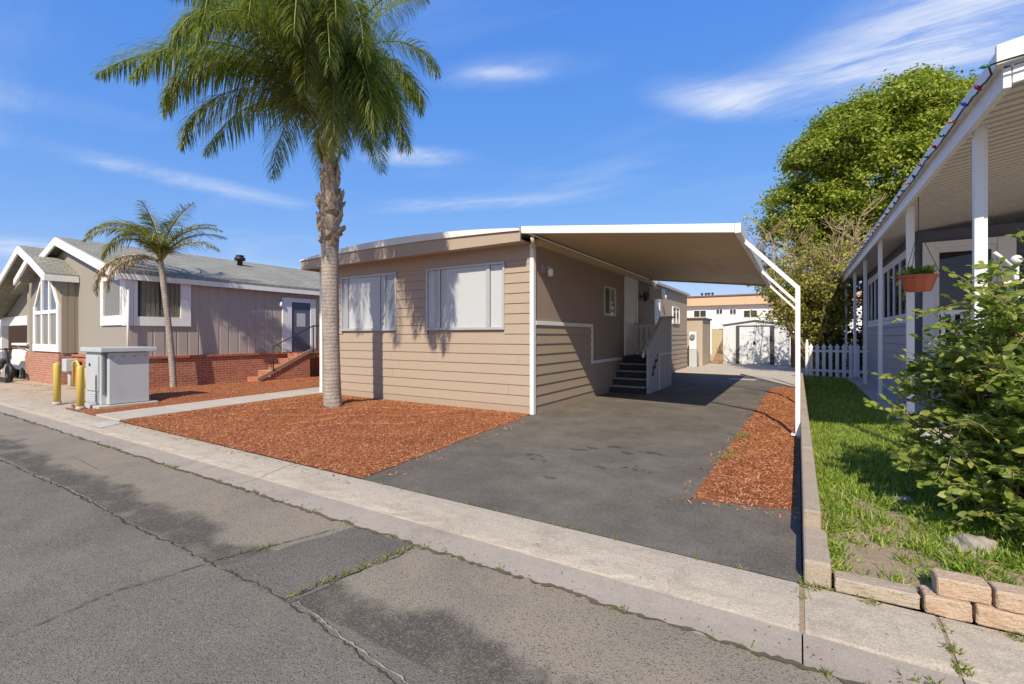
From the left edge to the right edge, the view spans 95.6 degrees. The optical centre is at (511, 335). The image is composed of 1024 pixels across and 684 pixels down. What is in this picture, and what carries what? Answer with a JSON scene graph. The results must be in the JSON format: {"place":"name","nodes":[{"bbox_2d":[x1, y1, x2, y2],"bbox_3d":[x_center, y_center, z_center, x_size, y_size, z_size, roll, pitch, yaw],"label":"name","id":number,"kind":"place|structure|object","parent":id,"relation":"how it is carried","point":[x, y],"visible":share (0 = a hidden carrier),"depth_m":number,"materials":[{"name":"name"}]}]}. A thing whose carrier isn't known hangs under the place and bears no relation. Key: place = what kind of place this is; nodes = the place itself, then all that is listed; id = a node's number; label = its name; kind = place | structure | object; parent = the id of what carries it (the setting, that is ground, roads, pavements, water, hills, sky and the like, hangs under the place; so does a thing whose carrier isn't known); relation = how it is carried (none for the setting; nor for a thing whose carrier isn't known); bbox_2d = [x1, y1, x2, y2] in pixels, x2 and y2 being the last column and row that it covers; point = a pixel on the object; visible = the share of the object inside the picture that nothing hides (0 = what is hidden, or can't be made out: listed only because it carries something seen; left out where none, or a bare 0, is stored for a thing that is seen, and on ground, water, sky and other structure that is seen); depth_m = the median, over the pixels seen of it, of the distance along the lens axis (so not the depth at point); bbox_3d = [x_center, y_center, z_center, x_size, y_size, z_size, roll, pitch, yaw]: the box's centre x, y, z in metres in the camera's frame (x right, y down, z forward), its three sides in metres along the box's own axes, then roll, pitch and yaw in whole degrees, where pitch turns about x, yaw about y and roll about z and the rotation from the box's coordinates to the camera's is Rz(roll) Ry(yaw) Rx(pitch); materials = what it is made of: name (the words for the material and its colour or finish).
{"place":"outdoors","nodes":[
{"label":"outdoors","id":0,"kind":"place"},
{"bbox_2d":[0,383,787,460],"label":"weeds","id":1,"kind":"object","parent":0,"point":[738,438],"visible":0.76,"depth_m":7.06,"materials":[{"name":"green plant"}]},
{"bbox_2d":[0,413,844,683],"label":"road","id":2,"kind":"structure","parent":0,"point":[416,615],"depth_m":2.74,"materials":[{"name":"grey asphalt"}]},
{"bbox_2d":[8,564,202,636],"bbox_3d":[-2.463,1.611,2.924,0.103,0.001,0.992,0,0,34],"label":"road crack","id":3,"kind":"object","parent":2,"relation":"on","point":[107,594],"visible":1,"depth_m":2.89,"materials":[{"name":"black asphalt"}]},
{"bbox_2d":[0,460,395,683],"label":"road crack","id":4,"kind":"object","parent":2,"relation":"on","point":[324,629],"visible":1,"depth_m":3.06,"materials":[{"name":"black asphalt"}]},
{"bbox_2d":[212,529,333,560],"bbox_3d":[-1.819,1.611,3.593,0.879,0.001,0.028,0,0,-39],"label":"road crack","id":5,"kind":"object","parent":2,"relation":"on","point":[271,545],"visible":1,"depth_m":3.57,"materials":[{"name":"black asphalt"}]},
{"bbox_2d":[221,527,408,602],"bbox_3d":[-1.413,1.616,3.422,0.903,0.001,1.014,0,0,32],"label":"road patch","id":6,"kind":"object","parent":2,"relation":"on","point":[296,568],"visible":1,"depth_m":3.33,"materials":[{"name":"grey asphalt"}]},
{"bbox_2d":[285,547,410,598],"bbox_3d":[-1.047,1.611,3.194,0.071,0.001,0.985,0,0,41],"label":"road crack","id":7,"kind":"object","parent":2,"relation":"on","point":[355,572],"visible":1,"depth_m":3.17,"materials":[{"name":"black asphalt"}]},
{"bbox_2d":[296,601,407,683],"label":"joint edge","id":8,"kind":"object","parent":2,"relation":"on","point":[352,643],"visible":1,"depth_m":2.43,"materials":[{"name":"grey asphalt"}]},
{"bbox_2d":[0,412,863,683],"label":"gutter seam","id":9,"kind":"object","parent":2,"relation":"on","point":[776,657],"visible":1,"depth_m":3.01,"materials":[{"name":"grey concrete"}]},
{"bbox_2d":[0,0,1023,295],"label":"sky","id":10,"kind":"structure","parent":0,"point":[539,112],"materials":[{"name":"blue"}]},
{"bbox_2d":[68,354,1023,664],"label":"ground","id":11,"kind":"structure","parent":0,"point":[662,550],"depth_m":3.87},
{"bbox_2d":[0,393,13,398],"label":"kerb","id":12,"kind":"structure","parent":11,"relation":"on","point":[4,396],"depth_m":11.93,"materials":[{"name":"concrete"}]},
{"bbox_2d":[0,405,33,416],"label":"gutter","id":13,"kind":"object","parent":11,"relation":"on","point":[9,411],"visible":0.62,"depth_m":9.93,"materials":[{"name":"grey concrete"}]},
{"bbox_2d":[0,397,61,413],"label":"kerb","id":14,"kind":"structure","parent":11,"relation":"on","point":[28,406],"depth_m":10.51,"materials":[{"name":"concrete"}]},
{"bbox_2d":[16,414,101,436],"bbox_3d":[-8.390,1.648,8.496,3.592,0.064,0.300,0,0,32],"label":"gutter","id":15,"kind":"object","parent":11,"relation":"on","point":[64,427],"visible":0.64,"depth_m":8.34,"materials":[{"name":"grey concrete"}]},
{"bbox_2d":[24,415,1010,683],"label":"gutter grit","id":16,"kind":"object","parent":15,"relation":"on","point":[572,589],"visible":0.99,"depth_m":3.08,"materials":[{"name":"gravel"}]},
{"bbox_2d":[35,408,133,433],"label":"kerb","id":17,"kind":"structure","parent":11,"relation":"on","point":[77,419],"depth_m":8.73,"materials":[{"name":"concrete"}]},
{"bbox_2d":[90,420,119,427],"bbox_3d":[-7.207,1.559,8.224,0.500,0.041,0.280,0,0,32],"label":"meter lid","id":18,"kind":"object","parent":17,"relation":"in","point":[105,424],"visible":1,"depth_m":8.21,"materials":[{"name":"concrete"}]},
{"bbox_2d":[96,406,188,422],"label":"walkway","id":19,"kind":"structure","parent":11,"relation":"on","point":[138,413],"depth_m":9.10,"materials":[{"name":"concrete"}]},
{"bbox_2d":[0,372,317,408],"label":"dirt yard","id":20,"kind":"structure","parent":11,"relation":"on","point":[39,396],"depth_m":12.96,"materials":[{"name":"beige soil"}]},
{"bbox_2d":[0,377,10,382],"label":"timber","id":21,"kind":"object","parent":20,"relation":"on","point":[5,380],"visible":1,"depth_m":15.37,"materials":[{"name":"grey wood"}]},
{"bbox_2d":[0,348,17,380],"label":"motorbike","id":22,"kind":"object","parent":20,"relation":"on","point":[6,357],"visible":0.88,"depth_m":16.02,"materials":[{"name":"black metal"}]},
{"bbox_2d":[11,343,28,378],"bbox_3d":[-18.043,0.903,17.276,2.050,1.287,0.520,0,0,32],"label":"utility cart","id":23,"kind":"object","parent":20,"relation":"on","point":[18,359],"visible":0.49,"depth_m":16.99,"materials":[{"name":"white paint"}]},
{"bbox_2d":[52,363,61,404],"bbox_3d":[-10.241,1.085,10.447,0.170,0.970,0.167,0,0,32],"label":"bollard","id":24,"kind":"object","parent":20,"relation":"on","point":[57,384],"visible":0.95,"depth_m":10.40,"materials":[{"name":"metal"}]},
{"bbox_2d":[62,358,85,388],"bbox_3d":[-13.193,1.125,14.064,1.480,0.850,0.300,0,0,32],"label":"gas meter","id":25,"kind":"object","parent":20,"relation":"on","point":[69,365],"visible":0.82,"depth_m":14.22,"materials":[{"name":"grey paint"}]},
{"bbox_2d":[0,237,319,389],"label":"gabled house","id":26,"kind":"structure","parent":20,"relation":"on","point":[236,319],"depth_m":15.05,"materials":[{"name":"beige paint"}]},
{"bbox_2d":[32,279,60,351],"bbox_3d":[-15.451,-0.745,15.384,2.650,2.510,0.058,0,0,32],"label":"bay window","id":27,"kind":"structure","parent":26,"relation":"in","point":[47,308],"depth_m":15.37,"materials":[{"name":"white paint"}]},
{"bbox_2d":[100,276,121,325],"bbox_3d":[-11.593,-1.030,13.476,1.720,1.440,0.059,0,0,32],"label":"window","id":28,"kind":"structure","parent":26,"relation":"in","point":[111,302],"depth_m":13.53,"materials":[{"name":"white paint"}]},
{"bbox_2d":[133,280,190,326],"bbox_3d":[-10.243,-0.955,13.626,0.058,1.330,1.450,0,0,32],"label":"window","id":29,"kind":"structure","parent":26,"relation":"in","point":[147,296],"depth_m":13.52,"materials":[{"name":"white glass"}]},
{"bbox_2d":[292,302,309,351],"bbox_3d":[-7.924,-0.334,17.418,0.024,1.828,0.776,0,0,32],"label":"door","id":30,"kind":"structure","parent":26,"relation":"in","point":[300,311],"depth_m":17.40,"materials":[{"name":"blue paint"}]},
{"bbox_2d":[66,376,319,414],"bbox_3d":[-6.815,1.504,15.025,4.130,0.079,11.570,0,0,32],"label":"mulch bed","id":31,"kind":"object","parent":20,"relation":"on","point":[220,395],"visible":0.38,"depth_m":12.34,"materials":[{"name":"brown wood"}]},
{"bbox_2d":[75,365,85,409],"bbox_3d":[-9.085,1.095,9.770,0.170,0.950,0.167,0,0,32],"label":"bollard","id":32,"kind":"object","parent":31,"relation":"on","point":[80,387],"visible":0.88,"depth_m":9.72,"materials":[{"name":"metal"}]},
{"bbox_2d":[80,346,158,408],"bbox_3d":[-8.928,0.910,10.530,1.250,1.320,1.080,0,0,32],"label":"utility cabinet","id":33,"kind":"object","parent":31,"relation":"on","point":[117,377],"visible":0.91,"depth_m":10.18,"materials":[{"name":"metal"}]},
{"bbox_2d":[81,200,227,386],"bbox_3d":[-10.196,-1.094,13.359,3.313,5.293,3.147,0,0,32],"label":"palm","id":34,"kind":"object","parent":31,"relation":"on","point":[162,247],"visible":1,"depth_m":13.13,"materials":[{"name":"green plant"}]},
{"bbox_2d":[247,325,319,381],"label":"brick steps","id":35,"kind":"structure","parent":20,"relation":"on","point":[294,365],"depth_m":16.17,"materials":[{"name":"red brick"}]},
{"bbox_2d":[81,434,258,485],"bbox_3d":[-4.900,1.648,6.344,4.592,0.064,0.300,0,0,32],"label":"gutter","id":36,"kind":"object","parent":11,"relation":"on","point":[233,478],"visible":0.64,"depth_m":6.02,"materials":[{"name":"grey concrete"}]},
{"bbox_2d":[103,425,294,478],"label":"kerb","id":37,"kind":"structure","parent":11,"relation":"on","point":[244,462],"depth_m":6.31,"materials":[{"name":"concrete"}]},
{"bbox_2d":[114,395,798,518],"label":"mulch chips","id":38,"kind":"object","parent":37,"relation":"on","point":[523,421],"visible":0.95,"depth_m":5.30,"materials":[{"name":"brown wood"}]},
{"bbox_2d":[167,399,244,410],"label":"walkway","id":39,"kind":"structure","parent":11,"relation":"on","point":[201,405],"depth_m":10.30,"materials":[{"name":"concrete"}]},
{"bbox_2d":[222,394,290,402],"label":"walkway","id":40,"kind":"structure","parent":11,"relation":"on","point":[254,398],"depth_m":11.29,"materials":[{"name":"concrete"}]},
{"bbox_2d":[266,389,320,396],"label":"walkway","id":41,"kind":"structure","parent":11,"relation":"on","point":[299,392],"depth_m":12.48,"materials":[{"name":"concrete"}]},
{"bbox_2d":[120,393,529,477],"bbox_3d":[-3.396,1.451,8.794,6.950,0.186,4.550,0,0,32],"label":"mulch bed","id":42,"kind":"object","parent":11,"relation":"on","point":[360,456],"visible":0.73,"depth_m":7.27,"materials":[{"name":"brown wood"}]},
{"bbox_2d":[89,0,442,407],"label":"queen palm","id":43,"kind":"object","parent":42,"relation":"on","point":[331,57],"visible":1,"depth_m":8.65,"materials":[{"name":"green plant"}]},
{"bbox_2d":[235,479,801,663],"bbox_3d":[-0.720,1.648,3.768,5.212,0.064,0.300,0,0,32],"label":"gutter","id":44,"kind":"object","parent":11,"relation":"on","point":[729,626],"visible":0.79,"depth_m":3.09,"materials":[{"name":"grey concrete"}]},
{"bbox_2d":[5,414,1023,683],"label":"weeds","id":45,"kind":"object","parent":44,"relation":"on","point":[951,650],"visible":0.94,"depth_m":2.84,"materials":[{"name":"green plant"}]},
{"bbox_2d":[260,464,798,631],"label":"kerb","id":46,"kind":"structure","parent":11,"relation":"on","point":[765,598],"depth_m":3.42,"materials":[{"name":"concrete"}]},
{"bbox_2d":[676,360,815,388],"bbox_3d":[9.757,1.540,21.357,8.200,0.120,15.400,0,0,32],"label":"concrete pad","id":47,"kind":"object","parent":11,"relation":"on","point":[782,375],"visible":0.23,"depth_m":19.34,"materials":[{"name":"grey concrete"}]},
{"bbox_2d":[299,228,689,414],"bbox_3d":[1.540,-0.325,16.983,7.200,3.750,15.570,0,0,32],"label":"mobile home","id":48,"kind":"object","parent":47,"relation":"on","point":[514,320],"visible":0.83,"depth_m":10.53,"materials":[{"name":"beige paint"}]},
{"bbox_2d":[341,272,396,330],"bbox_3d":[-3.599,-0.828,11.600,2.000,1.395,0.063,0,0,32],"label":"window","id":49,"kind":"structure","parent":48,"relation":"in","point":[369,302],"depth_m":11.60,"materials":[{"name":"glass"}]},
{"bbox_2d":[426,261,504,329],"bbox_3d":[-1.045,-0.828,10.026,2.120,1.395,0.063,0,0,32],"label":"window","id":50,"kind":"structure","parent":48,"relation":"in","point":[472,296],"depth_m":9.99,"materials":[{"name":"glass"}]},
{"bbox_2d":[603,285,615,316],"bbox_3d":[2.694,-0.950,12.788,0.050,0.800,0.900,0,0,32],"label":"window","id":51,"kind":"structure","parent":48,"relation":"in","point":[609,293],"depth_m":12.77,"materials":[{"name":"glass"}]},
{"bbox_2d":[627,280,636,354],"bbox_3d":[3.721,-0.564,14.417,0.090,2.288,1.046,0,0,32],"label":"door","id":52,"kind":"structure","parent":48,"relation":"in","point":[631,286],"depth_m":14.42,"materials":[{"name":"white paint"}]},
{"bbox_2d":[656,301,658,323],"bbox_3d":[5.338,-0.329,17.091,0.037,1.938,0.596,0,0,32],"label":"door","id":53,"kind":"structure","parent":48,"relation":"in","point":[657,302],"depth_m":17.09,"materials":[{"name":"white paint"}]},
{"bbox_2d":[672,306,679,323],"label":"window","id":54,"kind":"structure","parent":48,"relation":"in","point":[675,310],"depth_m":19.72,"materials":[{"name":"white paint"}]},
{"bbox_2d":[689,332,698,366],"bbox_3d":[8.740,0.640,22.295,0.425,1.680,0.370,0,0,32],"label":"electric meter","id":55,"kind":"object","parent":47,"relation":"on","point":[693,357],"visible":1,"depth_m":22.24,"materials":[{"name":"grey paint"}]},
{"bbox_2d":[687,317,711,365],"bbox_3d":[9.232,0.280,24.499,2.110,2.400,2.560,0,0,32],"label":"storage closet","id":56,"kind":"object","parent":47,"relation":"on","point":[700,326],"visible":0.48,"depth_m":23.24,"materials":[{"name":"beige paint"}]},
{"bbox_2d":[712,329,722,360],"bbox_3d":[11.158,0.540,25.127,0.630,1.880,0.090,0,0,32],"label":"fence panel","id":57,"kind":"object","parent":47,"relation":"on","point":[717,336],"visible":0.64,"depth_m":25.13,"materials":[{"name":"brown wood"}]},
{"bbox_2d":[711,339,723,363],"bbox_3d":[10.913,0.812,24.662,0.600,1.325,0.040,0,0,32],"label":"leaning board","id":58,"kind":"object","parent":47,"relation":"on","point":[718,358],"visible":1,"depth_m":24.59,"materials":[{"name":"brown wood"}]},
{"bbox_2d":[720,319,790,365],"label":"garden shed","id":59,"kind":"structure","parent":47,"relation":"on","point":[751,342],"depth_m":23.96,"materials":[{"name":"white metal"}]},
{"bbox_2d":[739,327,753,363],"bbox_3d":[12.241,0.486,24.187,0.690,1.928,0.046,0,0,32],"label":"door","id":60,"kind":"structure","parent":59,"relation":"in","point":[746,334],"depth_m":24.19,"materials":[{"name":"white metal"}]},
{"bbox_2d":[754,327,769,363],"bbox_3d":[12.837,0.486,23.820,0.690,1.928,0.046,0,0,32],"label":"door","id":61,"kind":"structure","parent":59,"relation":"in","point":[761,335],"depth_m":23.80,"materials":[{"name":"white metal"}]},
{"bbox_2d":[738,194,885,376],"bbox_3d":[11.594,-1.854,18.035,5.318,6.872,5.428,0,0,32],"label":"yellow shrub","id":62,"kind":"object","parent":47,"relation":"on","point":[823,302],"visible":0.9,"depth_m":17.55,"materials":[{"name":"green plant"}]},
{"bbox_2d":[791,332,858,369],"bbox_3d":[17.913,0.685,18.961,11.200,1.729,0.080,0,0,32],"label":"wood fence","id":63,"kind":"object","parent":47,"relation":"on","point":[802,361],"visible":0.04,"depth_m":21.78,"materials":[{"name":"wood"}]},
{"bbox_2d":[805,340,869,377],"bbox_3d":[10.972,0.785,15.609,1.890,1.330,0.120,0,0,32],"label":"picket fence","id":64,"kind":"object","parent":47,"relation":"on","point":[809,351],"visible":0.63,"depth_m":15.67,"materials":[{"name":"white paint"}]},
{"bbox_2d":[799,584,804,641],"bbox_3d":[1.697,1.615,2.716,0.040,0.121,0.435,0,0,32],"label":"kerb joint","id":65,"kind":"object","parent":11,"relation":"on","point":[801,613],"visible":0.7,"depth_m":2.66,"materials":[{"name":"concrete"}]},
{"bbox_2d":[813,323,862,376],"bbox_3d":[12.644,0.562,17.385,2.777,2.062,1.866,0,0,32],"label":"dark hedge","id":66,"kind":"object","parent":11,"relation":"on","point":[841,340],"visible":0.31,"depth_m":17.22,"materials":[{"name":"green plant"}]},
{"bbox_2d":[745,59,979,268],"bbox_3d":[18.499,-4.829,19.248,15.913,12.986,8.747,0,0,7],"label":"broadleaf tree","id":67,"kind":"object","parent":11,"relation":"on","point":[898,123],"visible":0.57,"depth_m":18.76,"materials":[{"name":"green plant"}]},
{"bbox_2d":[804,585,957,676],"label":"kerb","id":68,"kind":"structure","parent":11,"relation":"on","point":[913,637],"depth_m":2.50,"materials":[{"name":"concrete"}]},
{"bbox_2d":[803,633,963,683],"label":"gutter","id":69,"kind":"object","parent":11,"relation":"on","point":[845,662],"visible":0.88,"depth_m":2.28,"materials":[{"name":"grey concrete"}]},
{"bbox_2d":[935,616,962,680],"bbox_3d":[2.242,1.615,2.380,0.040,0.121,0.435,0,0,32],"label":"kerb joint","id":70,"kind":"object","parent":11,"relation":"on","point":[952,653],"visible":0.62,"depth_m":2.37,"materials":[{"name":"concrete"}]},
{"bbox_2d":[963,679,979,683],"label":"gutter","id":71,"kind":"object","parent":11,"relation":"on","point":[965,681],"visible":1,"depth_m":2.16,"materials":[{"name":"grey concrete"}]},
{"bbox_2d":[939,617,1023,683],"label":"kerb","id":72,"kind":"structure","parent":11,"relation":"on","point":[990,656],"depth_m":2.30,"materials":[{"name":"concrete"}]},
{"bbox_2d":[363,372,801,582],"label":"driveway","id":73,"kind":"structure","parent":0,"point":[685,424],"depth_m":5.22,"materials":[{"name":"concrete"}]},
{"bbox_2d":[610,316,674,393],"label":"entry steps","id":74,"kind":"structure","parent":73,"relation":"on","point":[649,372],"depth_m":13.18,"materials":[{"name":"wood"}]},
{"bbox_2d":[521,223,799,437],"bbox_3d":[4.555,-0.260,11.542,4.527,3.620,9.370,0,0,32],"label":"carport","id":75,"kind":"object","parent":73,"relation":"on","point":[726,253],"visible":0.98,"depth_m":9.37,"materials":[{"name":"paint"}]},
{"bbox_2d":[692,387,797,510],"bbox_3d":[5.106,1.515,9.105,0.860,0.058,11.540,0,0,32],"label":"mulch bed","id":76,"kind":"object","parent":73,"relation":"on","point":[709,495],"visible":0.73,"depth_m":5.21,"materials":[{"name":"brown wood"}]},
{"bbox_2d":[800,373,830,589],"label":"wall","id":77,"kind":"structure","parent":73,"relation":"on","point":[816,563],"depth_m":3.42,"materials":[{"name":"concrete"}]},
{"bbox_2d":[687,290,861,355],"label":"apartment building","id":78,"kind":"structure","parent":0,"point":[718,310],"depth_m":40.93,"materials":[{"name":"white paint"}]},
{"bbox_2d":[693,310,706,317],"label":"window","id":79,"kind":"structure","parent":78,"relation":"in","point":[696,313],"depth_m":42.25,"materials":[{"name":"white paint"}]},
{"bbox_2d":[729,309,736,314],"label":"window","id":80,"kind":"structure","parent":78,"relation":"in","point":[731,311],"depth_m":40.82,"materials":[{"name":"white glass"}]},
{"bbox_2d":[743,310,757,317],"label":"window","id":81,"kind":"structure","parent":78,"relation":"in","point":[746,314],"depth_m":40.14,"materials":[{"name":"white paint"}]},
{"bbox_2d":[846,377,877,386],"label":"garden path","id":82,"kind":"structure","parent":0,"point":[870,382],"depth_m":13.77,"materials":[{"name":"concrete"}]},
{"bbox_2d":[856,386,904,399],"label":"garden path","id":83,"kind":"structure","parent":0,"point":[872,391],"depth_m":11.33,"materials":[{"name":"concrete"}]},
{"bbox_2d":[870,398,932,416],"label":"garden path","id":84,"kind":"structure","parent":0,"point":[885,404],"depth_m":9.35,"materials":[{"name":"concrete"}]},
{"bbox_2d":[803,375,1023,590],"bbox_3d":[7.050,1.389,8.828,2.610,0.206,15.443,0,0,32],"label":"lawn grass","id":85,"kind":"structure","parent":0,"point":[863,462],"depth_m":3.93,"materials":[{"name":"green plant"}]},
{"bbox_2d":[833,570,919,609],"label":"retaining block","id":86,"kind":"structure","parent":85,"relation":"on","point":[898,594],"depth_m":2.73,"materials":[{"name":"concrete"}]},
{"bbox_2d":[892,495,911,503],"bbox_3d":[3.246,1.369,3.873,0.170,0.083,0.121,0,0,32],"label":"stone","id":87,"kind":"object","parent":85,"relation":"on","point":[906,498],"visible":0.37,"depth_m":3.84,"materials":[{"name":"grey stone"}]},
{"bbox_2d":[840,36,1023,421],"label":"porch house","id":88,"kind":"structure","parent":85,"relation":"on","point":[966,186],"depth_m":8.03,"materials":[{"name":"grey paint"}]},
{"bbox_2d":[868,281,870,323],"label":"window","id":89,"kind":"structure","parent":88,"relation":"in","point":[869,283],"depth_m":15.05,"materials":[{"name":"grey glass"}]},
{"bbox_2d":[871,278,874,322],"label":"window","id":90,"kind":"structure","parent":88,"relation":"in","point":[873,280],"depth_m":14.26,"materials":[{"name":"grey glass"}]},
{"bbox_2d":[875,275,877,322],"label":"window","id":91,"kind":"structure","parent":88,"relation":"in","point":[876,278],"depth_m":13.71,"materials":[{"name":"grey glass"}]},
{"bbox_2d":[883,268,888,320],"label":"window","id":92,"kind":"structure","parent":88,"relation":"in","point":[885,273],"depth_m":12.30,"materials":[{"name":"glass"}]},
{"bbox_2d":[888,264,894,319],"bbox_3d":[9.425,-1.075,11.506,0.063,1.350,0.780,0,0,32],"label":"window","id":93,"kind":"structure","parent":88,"relation":"in","point":[890,269],"depth_m":11.64,"materials":[{"name":"glass"}]},
{"bbox_2d":[893,259,900,318],"bbox_3d":[9.005,-1.075,10.825,0.063,1.350,0.780,0,0,32],"label":"window","id":94,"kind":"structure","parent":88,"relation":"in","point":[896,265],"depth_m":10.93,"materials":[{"name":"glass"}]},
{"bbox_2d":[900,254,905,317],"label":"window","id":95,"kind":"structure","parent":88,"relation":"in","point":[903,259],"depth_m":10.29,"materials":[{"name":"glass"}]},
{"bbox_2d":[898,197,939,291],"bbox_3d":[5.950,-1.360,6.787,0.479,1.420,0.447,0,0,32],"label":"hanging planter","id":96,"kind":"object","parent":88,"relation":"hanging from","point":[921,279],"visible":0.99,"depth_m":6.68,"materials":[{"name":"ceramic"}]},
{"bbox_2d":[841,54,1023,277],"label":"string lights","id":97,"kind":"object","parent":88,"relation":"attached to","point":[976,87],"visible":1,"depth_m":4.91,"materials":[{"name":"black plastic"}]},
{"bbox_2d":[934,243,996,356],"bbox_3d":[8.782,-0.649,9.007,0.896,2.198,0.050,0,0,32],"label":"door","id":98,"kind":"structure","parent":88,"relation":"in","point":[956,258],"depth_m":9.10,"materials":[{"name":"white paint"}]},
{"bbox_2d":[863,229,1023,545],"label":"bush","id":99,"kind":"object","parent":85,"relation":"on","point":[987,433],"visible":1,"depth_m":3.28,"materials":[{"name":"green plant"}]},
{"bbox_2d":[919,585,972,622],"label":"retaining block","id":100,"kind":"structure","parent":85,"relation":"on","point":[932,601],"depth_m":2.56,"materials":[{"name":"beige stone"}]},
{"bbox_2d":[931,568,991,604],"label":"retaining block","id":101,"kind":"structure","parent":100,"relation":"on","point":[959,586],"depth_m":2.55,"materials":[{"name":"beige stone"}]},
{"bbox_2d":[943,533,1000,554],"bbox_3d":[3.091,1.378,3.100,0.280,0.108,0.211,0,0,-2],"label":"stone","id":102,"kind":"object","parent":85,"relation":"on","point":[982,543],"visible":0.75,"depth_m":3.04,"materials":[{"name":"beige stone"}]},
{"bbox_2d":[970,602,1023,634],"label":"retaining block","id":103,"kind":"structure","parent":85,"relation":"on","point":[992,616],"depth_m":2.45,"materials":[{"name":"beige stone"}]},
{"bbox_2d":[987,580,1023,613],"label":"retaining block","id":104,"kind":"structure","parent":103,"relation":"on","point":[1007,597],"depth_m":2.45,"materials":[{"name":"beige stone"}]},
{"bbox_2d":[897,417,952,445],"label":"garden path","id":105,"kind":"structure","parent":0,"point":[928,434],"depth_m":6.57,"materials":[{"name":"concrete"}]},
{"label":"garden path","id":106,"kind":"structure","parent":0,"visible":0},
{"bbox_2d":[993,251,1023,305],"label":"stair rail","id":107,"kind":"object","parent":106,"relation":"on","point":[1014,259],"visible":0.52,"depth_m":4.60,"materials":[{"name":"white metal"}]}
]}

